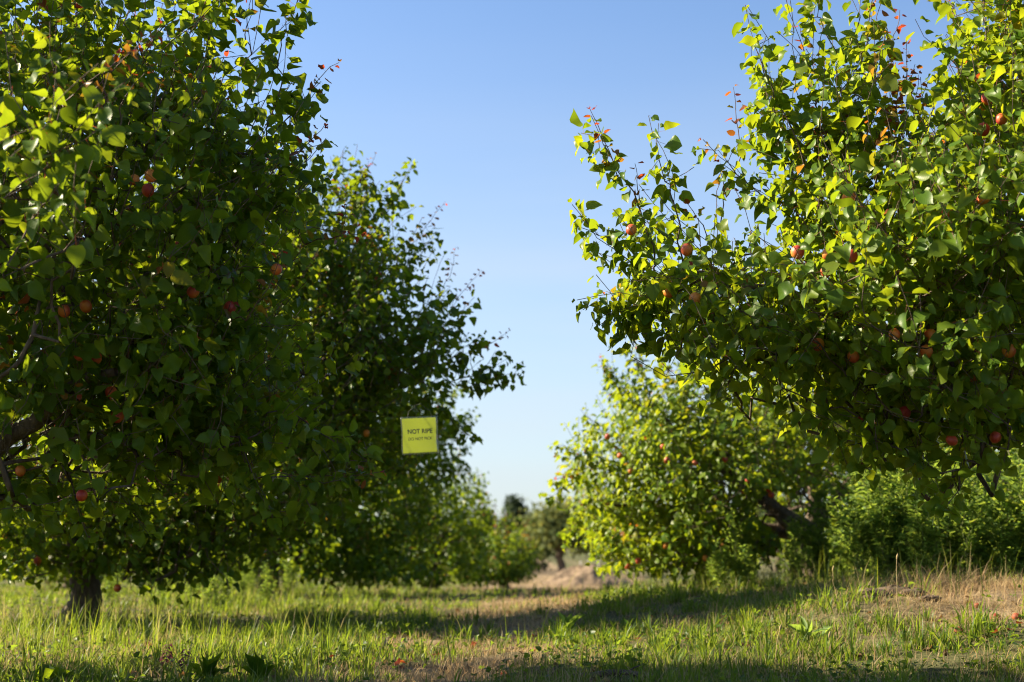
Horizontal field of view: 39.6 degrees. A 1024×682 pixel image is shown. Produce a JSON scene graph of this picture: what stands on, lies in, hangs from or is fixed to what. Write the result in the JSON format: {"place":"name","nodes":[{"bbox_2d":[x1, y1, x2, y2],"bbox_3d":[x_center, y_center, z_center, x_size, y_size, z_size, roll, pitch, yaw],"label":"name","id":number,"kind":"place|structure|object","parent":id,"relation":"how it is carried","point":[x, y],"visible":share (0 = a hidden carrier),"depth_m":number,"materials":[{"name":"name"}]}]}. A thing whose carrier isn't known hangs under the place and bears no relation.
{"place":"outdoors","nodes":[
{"label":"outdoors","id":0,"kind":"place"},
{"bbox_2d":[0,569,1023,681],"bbox_3d":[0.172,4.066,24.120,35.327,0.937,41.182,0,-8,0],"label":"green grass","id":1,"kind":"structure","parent":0,"point":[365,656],"depth_m":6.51,"materials":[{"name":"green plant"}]},
{"bbox_2d":[0,548,1023,681],"bbox_3d":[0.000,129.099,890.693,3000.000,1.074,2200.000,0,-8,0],"label":"ground","id":2,"kind":"structure","parent":0,"point":[569,561],"depth_m":6.77,"materials":[{"name":"plant"}]},
{"bbox_2d":[0,523,33,574],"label":"apricot tree","id":3,"kind":"object","parent":2,"relation":"on","point":[32,561],"visible":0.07,"depth_m":15.59,"materials":[{"name":"green plant"}]},
{"bbox_2d":[3,664,73,681],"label":"broadleaf plant","id":4,"kind":"object","parent":2,"relation":"on","point":[46,668],"visible":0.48,"depth_m":5.02,"materials":[{"name":"green plant"}]},
{"bbox_2d":[0,465,178,588],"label":"apricot tree","id":5,"kind":"object","parent":2,"relation":"on","point":[55,579],"visible":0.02,"depth_m":20.30,"materials":[{"name":"green plant"}]},
{"bbox_2d":[101,575,115,603],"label":"tall weed","id":6,"kind":"object","parent":2,"relation":"on","point":[109,591],"visible":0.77,"depth_m":11.46,"materials":[{"name":"green plant"}]},
{"bbox_2d":[105,562,123,600],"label":"tall weed","id":7,"kind":"object","parent":2,"relation":"on","point":[118,574],"visible":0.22,"depth_m":11.93,"materials":[{"name":"green plant"}]},
{"bbox_2d":[159,553,172,597],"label":"tall weed","id":8,"kind":"object","parent":2,"relation":"on","point":[169,581],"visible":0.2,"depth_m":12.82,"materials":[{"name":"green plant"}]},
{"bbox_2d":[159,643,173,677],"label":"purple sprig","id":9,"kind":"object","parent":2,"relation":"on","point":[168,657],"visible":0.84,"depth_m":5.38,"materials":[{"name":"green plant"}]},
{"bbox_2d":[104,527,230,585],"bbox_3d":[-6.851,3.492,27.270,3.810,2.508,3.656,0,-8,0],"label":"apricot tree","id":10,"kind":"object","parent":2,"relation":"on","point":[132,575],"depth_m":26.98,"materials":[{"name":"green plant"}]},
{"bbox_2d":[178,648,190,670],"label":"purple sprig","id":11,"kind":"object","parent":2,"relation":"on","point":[180,661],"visible":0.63,"depth_m":5.48,"materials":[{"name":"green plant"}]},
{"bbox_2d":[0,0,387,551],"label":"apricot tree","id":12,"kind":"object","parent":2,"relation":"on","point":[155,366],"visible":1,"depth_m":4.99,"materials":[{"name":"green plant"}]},
{"bbox_2d":[184,568,203,600],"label":"tall weed","id":13,"kind":"object","parent":2,"relation":"on","point":[189,588],"visible":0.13,"depth_m":11.61,"materials":[{"name":"green plant"}]},
{"bbox_2d":[191,568,202,601],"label":"tall weed","id":14,"kind":"object","parent":2,"relation":"on","point":[197,589],"visible":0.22,"depth_m":11.79,"materials":[{"name":"green plant"}]},
{"bbox_2d":[197,569,222,603],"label":"tall weed","id":15,"kind":"object","parent":2,"relation":"on","point":[215,581],"visible":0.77,"depth_m":11.36,"materials":[{"name":"green plant"}]},
{"bbox_2d":[192,652,231,681],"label":"broadleaf plant","id":16,"kind":"object","parent":2,"relation":"on","point":[207,665],"visible":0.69,"depth_m":5.08,"materials":[{"name":"green plant"}]},
{"bbox_2d":[217,574,233,600],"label":"tall weed","id":17,"kind":"object","parent":2,"relation":"on","point":[224,589],"visible":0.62,"depth_m":11.71,"materials":[{"name":"green plant"}]},
{"bbox_2d":[232,555,254,596],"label":"tall weed","id":18,"kind":"object","parent":2,"relation":"on","point":[243,586],"visible":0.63,"depth_m":12.67,"materials":[{"name":"green plant"}]},
{"bbox_2d":[242,555,259,599],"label":"tall weed","id":19,"kind":"object","parent":2,"relation":"on","point":[251,574],"visible":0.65,"depth_m":12.92,"materials":[{"name":"green plant"}]},
{"bbox_2d":[241,649,277,679],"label":"broadleaf plant","id":20,"kind":"object","parent":2,"relation":"on","point":[256,661],"visible":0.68,"depth_m":5.02,"materials":[{"name":"green plant"}]},
{"bbox_2d":[0,122,526,622],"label":"apricot tree","id":21,"kind":"object","parent":2,"relation":"on","point":[352,282],"visible":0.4,"depth_m":8.84,"materials":[{"name":"green plant"}]},
{"bbox_2d":[402,403,438,452],"bbox_3d":[-0.500,0.479,7.711,0.230,0.284,0.022,4,-9,-25],"label":"warning sign","id":22,"kind":"object","parent":21,"relation":"hanging from","point":[419,435],"visible":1,"depth_m":7.71,"materials":[{"name":"yellow paper"}]},
{"bbox_2d":[252,560,277,602],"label":"tall weed","id":23,"kind":"object","parent":2,"relation":"on","point":[266,574],"visible":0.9,"depth_m":11.16,"materials":[{"name":"green plant"}]},
{"bbox_2d":[76,306,480,596],"bbox_3d":[-2.415,1.089,14.664,4.349,3.219,3.194,-6,-10,38],"label":"apricot tree","id":24,"kind":"object","parent":2,"relation":"on","point":[332,548],"visible":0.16,"depth_m":13.78,"materials":[{"name":"green plant"}]},
{"bbox_2d":[279,555,297,598],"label":"tall weed","id":25,"kind":"object","parent":2,"relation":"on","point":[284,563],"visible":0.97,"depth_m":12.88,"materials":[{"name":"green plant"}]},
{"bbox_2d":[281,565,295,595],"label":"tall weed","id":26,"kind":"object","parent":2,"relation":"on","point":[286,584],"visible":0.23,"depth_m":13.41,"materials":[{"name":"green plant"}]},
{"bbox_2d":[279,565,299,588],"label":"tall weed","id":27,"kind":"object","parent":2,"relation":"on","point":[281,576],"visible":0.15,"depth_m":14.61,"materials":[{"name":"green plant"}]},
{"bbox_2d":[281,450,511,590],"bbox_3d":[-1.480,2.478,19.505,3.154,1.982,2.708,-2,-8,12],"label":"apricot tree","id":28,"kind":"object","parent":2,"relation":"on","point":[449,556],"visible":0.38,"depth_m":18.87,"materials":[{"name":"green plant"}]},
{"bbox_2d":[394,658,406,665],"bbox_3d":[-0.452,1.272,5.640,0.061,0.030,0.064,-4,-9,23],"label":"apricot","id":29,"kind":"object","parent":2,"relation":"on","point":[398,661],"visible":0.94,"depth_m":5.64,"materials":[{"name":"orange food"}]},
{"bbox_2d":[464,506,498,553],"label":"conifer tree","id":30,"kind":"object","parent":2,"relation":"on","point":[490,517],"visible":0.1,"depth_m":65.17,"materials":[{"name":"green plant"}]},
{"bbox_2d":[442,509,546,588],"bbox_3d":[-0.335,3.376,23.033,1.780,1.354,1.816,0,-8,0],"label":"apricot tree","id":31,"kind":"object","parent":2,"relation":"on","point":[512,561],"visible":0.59,"depth_m":22.66,"materials":[{"name":"green plant"}]},
{"bbox_2d":[0,542,1023,678],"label":"tall grass","id":32,"kind":"structure","parent":2,"relation":"on","point":[38,630],"depth_m":7.94,"materials":[{"name":"green plant"}]},
{"bbox_2d":[0,571,1023,681],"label":"ground cover","id":33,"kind":"object","parent":2,"relation":"on","point":[616,644],"visible":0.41,"depth_m":6.25,"materials":[{"name":"green plant"}]},
{"bbox_2d":[9,581,1023,681],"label":"leaf litter","id":34,"kind":"object","parent":2,"relation":"on","point":[859,654],"visible":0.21,"depth_m":6.42,"materials":[{"name":"brown plant"}]},
{"bbox_2d":[484,493,550,573],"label":"conifer tree","id":35,"kind":"object","parent":2,"relation":"on","point":[514,504],"visible":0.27,"depth_m":61.27,"materials":[{"name":"green plant"}]},
{"bbox_2d":[491,502,569,567],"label":"broadleaf tree","id":36,"kind":"object","parent":2,"relation":"on","point":[549,553],"visible":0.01,"depth_m":70.56,"materials":[{"name":"green plant"}]},
{"bbox_2d":[510,492,602,572],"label":"olive tree","id":37,"kind":"object","parent":2,"relation":"on","point":[547,525],"visible":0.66,"depth_m":48.94,"materials":[{"name":"green plant"}]},
{"bbox_2d":[550,611,585,631],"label":"broadleaf plant","id":38,"kind":"object","parent":2,"relation":"on","point":[570,619],"visible":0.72,"depth_m":7.45,"materials":[{"name":"green plant"}]},
{"bbox_2d":[541,564,639,585],"bbox_3d":[1.620,4.859,29.105,2.200,0.580,1.800,0,-8,0],"label":"dirt mound","id":39,"kind":"object","parent":2,"relation":"on","point":[588,576],"visible":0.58,"depth_m":28.58,"materials":[{"name":"beige soil"}]},
{"bbox_2d":[568,488,649,575],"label":"olive tree","id":40,"kind":"object","parent":2,"relation":"on","point":[604,549],"visible":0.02,"depth_m":53.80,"materials":[{"name":"green plant"}]},
{"bbox_2d":[551,663,678,678],"bbox_3d":[0.416,1.275,5.489,0.551,0.056,0.091,0,-8,0],"label":"fallen stick","id":41,"kind":"object","parent":2,"relation":"on","point":[609,671],"visible":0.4,"depth_m":5.48,"materials":[{"name":"brown wood"}]},
{"bbox_2d":[556,408,806,585],"bbox_3d":[2.183,1.946,17.399,3.327,2.441,3.172,0,-8,0],"label":"apricot tree","id":42,"kind":"object","parent":2,"relation":"on","point":[577,503],"visible":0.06,"depth_m":16.79,"materials":[{"name":"green plant"}]},
{"bbox_2d":[706,550,724,590],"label":"tall weed","id":43,"kind":"object","parent":2,"relation":"on","point":[714,569],"visible":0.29,"depth_m":9.92,"materials":[{"name":"green plant"}]},
{"bbox_2d":[707,546,728,584],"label":"tall weed","id":44,"kind":"object","parent":2,"relation":"on","point":[722,559],"visible":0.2,"depth_m":9.99,"materials":[{"name":"green plant"}]},
{"bbox_2d":[706,537,733,588],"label":"tall weed","id":45,"kind":"object","parent":2,"relation":"on","point":[717,567],"visible":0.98,"depth_m":9.79,"materials":[{"name":"green plant"}]},
{"bbox_2d":[721,510,758,586],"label":"tall weed","id":46,"kind":"object","parent":2,"relation":"on","point":[741,562],"visible":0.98,"depth_m":9.80,"materials":[{"name":"green plant"}]},
{"bbox_2d":[725,493,762,582],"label":"tall weed","id":47,"kind":"object","parent":2,"relation":"on","point":[755,568],"visible":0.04,"depth_m":13.08,"materials":[{"name":"green plant"}]},
{"bbox_2d":[736,526,756,581],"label":"tall weed","id":48,"kind":"object","parent":2,"relation":"on","point":[742,543],"visible":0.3,"depth_m":10.16,"materials":[{"name":"green plant"}]},
{"bbox_2d":[538,323,999,585],"bbox_3d":[2.440,0.959,11.599,4.595,2.419,2.422,6,-10,-36],"label":"apricot tree","id":49,"kind":"object","parent":2,"relation":"on","point":[754,442],"visible":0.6,"depth_m":10.55,"materials":[{"name":"green plant"}]},
{"bbox_2d":[773,539,800,583],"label":"tall weed","id":50,"kind":"object","parent":2,"relation":"on","point":[782,562],"visible":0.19,"depth_m":13.67,"materials":[{"name":"green plant"}]},
{"bbox_2d":[755,494,829,570],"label":"broadleaf tree","id":51,"kind":"object","parent":2,"relation":"on","point":[778,559],"visible":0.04,"depth_m":66.99,"materials":[{"name":"green plant"}]},
{"bbox_2d":[568,0,1023,524],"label":"apricot tree","id":52,"kind":"object","parent":2,"relation":"on","point":[936,262],"visible":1,"depth_m":4.99,"materials":[{"name":"green plant"}]},
{"bbox_2d":[782,517,812,580],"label":"tall weed","id":53,"kind":"object","parent":2,"relation":"on","point":[797,540],"visible":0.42,"depth_m":10.12,"materials":[{"name":"green plant"}]},
{"bbox_2d":[783,515,814,582],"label":"tall weed","id":54,"kind":"object","parent":2,"relation":"on","point":[807,552],"visible":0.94,"depth_m":9.85,"materials":[{"name":"green plant"}]},
{"bbox_2d":[789,616,830,638],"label":"broadleaf plant","id":55,"kind":"object","parent":2,"relation":"on","point":[805,625],"visible":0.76,"depth_m":6.26,"materials":[{"name":"green plant"}]},
{"bbox_2d":[793,470,841,581],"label":"tall weed","id":56,"kind":"object","parent":2,"relation":"on","point":[815,535],"visible":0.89,"depth_m":10.23,"materials":[{"name":"green plant"}]},
{"bbox_2d":[800,505,841,580],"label":"tall weed","id":57,"kind":"object","parent":2,"relation":"on","point":[814,558],"visible":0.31,"depth_m":10.66,"materials":[{"name":"green plant"}]},
{"bbox_2d":[822,533,843,578],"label":"tall weed","id":58,"kind":"object","parent":2,"relation":"on","point":[830,551],"visible":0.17,"depth_m":11.84,"materials":[{"name":"green plant"}]},
{"bbox_2d":[824,499,859,575],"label":"tall weed","id":59,"kind":"object","parent":2,"relation":"on","point":[835,545],"visible":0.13,"depth_m":11.86,"materials":[{"name":"green plant"}]},
{"bbox_2d":[828,507,858,580],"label":"tall weed","id":60,"kind":"object","parent":2,"relation":"on","point":[849,568],"visible":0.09,"depth_m":11.09,"materials":[{"name":"green plant"}]},
{"bbox_2d":[827,445,862,573],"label":"tall weed","id":61,"kind":"object","parent":2,"relation":"on","point":[838,468],"visible":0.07,"depth_m":10.09,"materials":[{"name":"green plant"}]},
{"bbox_2d":[831,455,867,577],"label":"tall weed","id":62,"kind":"object","parent":2,"relation":"on","point":[840,529],"visible":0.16,"depth_m":9.25,"materials":[{"name":"green plant"}]},
{"bbox_2d":[820,441,891,583],"bbox_3d":[2.111,1.024,8.660,0.404,1.008,0.449,3,-9,-20],"label":"tall weed","id":63,"kind":"object","parent":2,"relation":"on","point":[862,525],"visible":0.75,"depth_m":8.62,"materials":[{"name":"green plant"}]},
{"bbox_2d":[839,471,873,578],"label":"tall weed","id":64,"kind":"object","parent":2,"relation":"on","point":[841,491],"visible":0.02,"depth_m":10.02,"materials":[{"name":"green plant"}]},
{"bbox_2d":[847,482,876,572],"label":"tall weed","id":65,"kind":"object","parent":2,"relation":"on","point":[853,496],"visible":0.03,"depth_m":9.25,"materials":[{"name":"green plant"}]},
{"bbox_2d":[847,453,898,575],"bbox_3d":[2.304,1.104,8.954,0.388,0.861,0.379,-4,-9,27],"label":"tall weed","id":66,"kind":"object","parent":2,"relation":"on","point":[871,495],"visible":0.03,"depth_m":9.02,"materials":[{"name":"green plant"}]},
{"bbox_2d":[857,587,890,597],"bbox_3d":[1.772,1.246,6.997,0.173,0.076,0.111,0,-8,0],"label":"dirt clod","id":67,"kind":"object","parent":2,"relation":"on","point":[876,591],"visible":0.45,"depth_m":6.96,"materials":[{"name":"brown soil"}]},
{"bbox_2d":[853,470,905,586],"bbox_3d":[2.220,1.145,8.646,0.364,0.757,0.344,-6,-10,37],"label":"tall weed","id":68,"kind":"object","parent":2,"relation":"on","point":[893,514],"visible":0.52,"depth_m":8.61,"materials":[{"name":"green plant"}]},
{"bbox_2d":[857,473,901,583],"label":"tall weed","id":69,"kind":"object","parent":2,"relation":"on","point":[870,558],"visible":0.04,"depth_m":8.78,"materials":[{"name":"green plant"}]},
{"bbox_2d":[854,494,906,583],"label":"tall weed","id":70,"kind":"object","parent":2,"relation":"on","point":[866,513],"visible":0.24,"depth_m":8.66,"materials":[{"name":"green plant"}]},
{"bbox_2d":[862,474,907,581],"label":"tall weed","id":71,"kind":"object","parent":2,"relation":"on","point":[870,490],"visible":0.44,"depth_m":8.63,"materials":[{"name":"green plant"}]},
{"bbox_2d":[865,507,906,584],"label":"tall weed","id":72,"kind":"object","parent":2,"relation":"on","point":[889,548],"visible":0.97,"depth_m":8.49,"materials":[{"name":"green plant"}]},
{"bbox_2d":[860,468,912,574],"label":"tall weed","id":73,"kind":"object","parent":2,"relation":"on","point":[891,490],"visible":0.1,"depth_m":8.68,"materials":[{"name":"green plant"}]},
{"bbox_2d":[862,453,912,575],"bbox_3d":[2.369,1.088,8.808,0.389,0.878,0.398,-3,-9,20],"label":"tall weed","id":74,"kind":"object","parent":2,"relation":"on","point":[892,485],"visible":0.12,"depth_m":8.87,"materials":[{"name":"green plant"}]},
{"bbox_2d":[862,438,913,576],"bbox_3d":[2.428,1.072,8.938,0.413,0.934,0.426,5,-9,-29],"label":"tall weed","id":75,"kind":"object","parent":2,"relation":"on","point":[888,482],"visible":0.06,"depth_m":9.00,"materials":[{"name":"green plant"}]},
{"bbox_2d":[877,584,910,595],"bbox_3d":[1.904,1.259,7.085,0.196,0.093,0.130,-4,-9,23],"label":"dirt clod","id":76,"kind":"object","parent":2,"relation":"on","point":[892,588],"visible":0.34,"depth_m":7.06,"materials":[{"name":"brown soil"}]},
{"bbox_2d":[869,469,925,581],"bbox_3d":[2.350,1.116,8.562,0.356,0.791,0.385,5,-5,-24],"label":"tall weed","id":77,"kind":"object","parent":2,"relation":"on","point":[906,494],"visible":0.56,"depth_m":8.54,"materials":[{"name":"green plant"}]},
{"bbox_2d":[896,553,899,633],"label":"dry stalk","id":78,"kind":"object","parent":2,"relation":"on","point":[897,588],"visible":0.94,"depth_m":6.20,"materials":[{"name":"beige plant"}]},
{"bbox_2d":[892,477,915,580],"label":"tall weed","id":79,"kind":"object","parent":2,"relation":"on","point":[909,551],"visible":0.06,"depth_m":8.80,"materials":[{"name":"green plant"}]},
{"bbox_2d":[893,510,922,579],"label":"tall weed","id":80,"kind":"object","parent":2,"relation":"on","point":[912,569],"visible":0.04,"depth_m":8.78,"materials":[{"name":"green plant"}]},
{"bbox_2d":[899,587,926,596],"bbox_3d":[1.971,1.245,6.999,0.145,0.068,0.089,0,-8,0],"label":"dirt clod","id":81,"kind":"object","parent":2,"relation":"on","point":[914,590],"visible":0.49,"depth_m":6.96,"materials":[{"name":"brown soil"}]},
{"bbox_2d":[892,452,935,574],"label":"tall weed","id":82,"kind":"object","parent":2,"relation":"on","point":[914,499],"depth_m":8.92,"materials":[{"name":"green plant"}]},
{"bbox_2d":[895,496,948,573],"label":"tall weed","id":83,"kind":"object","parent":2,"relation":"on","point":[925,520],"visible":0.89,"depth_m":8.22,"materials":[{"name":"green plant"}]},
{"bbox_2d":[899,497,945,578],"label":"tall weed","id":84,"kind":"object","parent":2,"relation":"on","point":[928,553],"visible":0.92,"depth_m":8.22,"materials":[{"name":"green plant"}]},
{"bbox_2d":[831,418,1023,504],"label":"apricot tree","id":85,"kind":"object","parent":2,"relation":"on","point":[993,472],"depth_m":14.27,"materials":[{"name":"green plant"}]},
{"bbox_2d":[918,594,941,601],"bbox_3d":[1.995,1.236,6.793,0.112,0.055,0.072,0,-8,0],"label":"dirt clod","id":86,"kind":"object","parent":2,"relation":"on","point":[927,597],"visible":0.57,"depth_m":6.77,"materials":[{"name":"brown soil"}]},
{"bbox_2d":[915,463,953,575],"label":"tall weed","id":87,"kind":"object","parent":2,"relation":"on","point":[943,557],"visible":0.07,"depth_m":8.84,"materials":[{"name":"green plant"}]},
{"bbox_2d":[903,452,970,578],"bbox_3d":[2.558,1.031,8.524,0.383,0.903,0.401,-6,-10,35],"label":"tall weed","id":88,"kind":"object","parent":2,"relation":"on","point":[950,532],"visible":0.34,"depth_m":8.46,"materials":[{"name":"green plant"}]},
{"bbox_2d":[944,507,956,577],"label":"tall weed","id":89,"kind":"object","parent":2,"relation":"on","point":[949,566],"visible":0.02,"depth_m":9.24,"materials":[{"name":"green plant"}]},
{"bbox_2d":[939,465,985,575],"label":"tall weed","id":90,"kind":"object","parent":2,"relation":"on","point":[974,493],"visible":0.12,"depth_m":8.62,"materials":[{"name":"green plant"}]},
{"bbox_2d":[943,469,986,577],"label":"tall weed","id":91,"kind":"object","parent":2,"relation":"on","point":[952,560],"visible":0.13,"depth_m":8.64,"materials":[{"name":"green plant"}]},
{"bbox_2d":[939,441,994,575],"bbox_3d":[2.725,1.045,8.605,0.395,0.888,0.358,-6,-10,37],"label":"tall weed","id":92,"kind":"object","parent":2,"relation":"on","point":[978,552],"visible":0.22,"depth_m":8.56,"materials":[{"name":"green plant"}]},
{"bbox_2d":[948,461,992,580],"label":"tall weed","id":93,"kind":"object","parent":2,"relation":"on","point":[969,541],"visible":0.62,"depth_m":8.31,"materials":[{"name":"green plant"}]},
{"bbox_2d":[970,507,991,583],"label":"tall weed","id":94,"kind":"object","parent":2,"relation":"on","point":[983,557],"visible":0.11,"depth_m":8.87,"materials":[{"name":"green plant"}]},
{"bbox_2d":[949,444,1023,576],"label":"apricot tree","id":95,"kind":"object","parent":2,"relation":"on","point":[1002,483],"visible":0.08,"depth_m":9.31,"materials":[{"name":"green plant"}]},
{"bbox_2d":[970,472,1003,577],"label":"tall weed","id":96,"kind":"object","parent":2,"relation":"on","point":[979,485],"visible":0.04,"depth_m":9.10,"materials":[{"name":"green plant"}]},
{"bbox_2d":[977,470,1021,578],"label":"tall weed","id":97,"kind":"object","parent":2,"relation":"on","point":[994,514],"visible":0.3,"depth_m":8.57,"materials":[{"name":"green plant"}]},
{"bbox_2d":[980,493,1023,580],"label":"tall weed","id":98,"kind":"object","parent":2,"relation":"on","point":[1000,538],"visible":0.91,"depth_m":8.32,"materials":[{"name":"green plant"}]},
{"bbox_2d":[983,459,1023,576],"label":"tall weed","id":99,"kind":"object","parent":2,"relation":"on","point":[1016,503],"visible":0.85,"depth_m":8.38,"materials":[{"name":"green plant"}]},
{"bbox_2d":[985,456,1023,575],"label":"tall weed","id":100,"kind":"object","parent":2,"relation":"on","point":[1016,511],"visible":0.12,"depth_m":8.56,"materials":[{"name":"green plant"}]},
{"bbox_2d":[990,443,1023,577],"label":"tall weed","id":101,"kind":"object","parent":2,"relation":"on","point":[1014,519],"visible":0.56,"depth_m":8.45,"materials":[{"name":"green plant"}]},
{"bbox_2d":[1002,444,1022,498],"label":"tall weed","id":102,"kind":"object","parent":2,"relation":"on","point":[1015,455],"visible":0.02,"depth_m":9.11,"materials":[{"name":"green plant"}]},
{"bbox_2d":[1012,613,1020,619],"bbox_3d":[2.196,1.202,6.191,0.036,0.037,0.040,25,-33,-29],"label":"fallen apricot","id":103,"kind":"object","parent":2,"relation":"on","point":[1014,615],"visible":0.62,"depth_m":6.18,"materials":[{"name":"orange food"}]},
{"bbox_2d":[0,0,1023,541],"label":"sky","id":104,"kind":"structure","parent":0,"point":[483,95],"materials":[{"name":"blue"}]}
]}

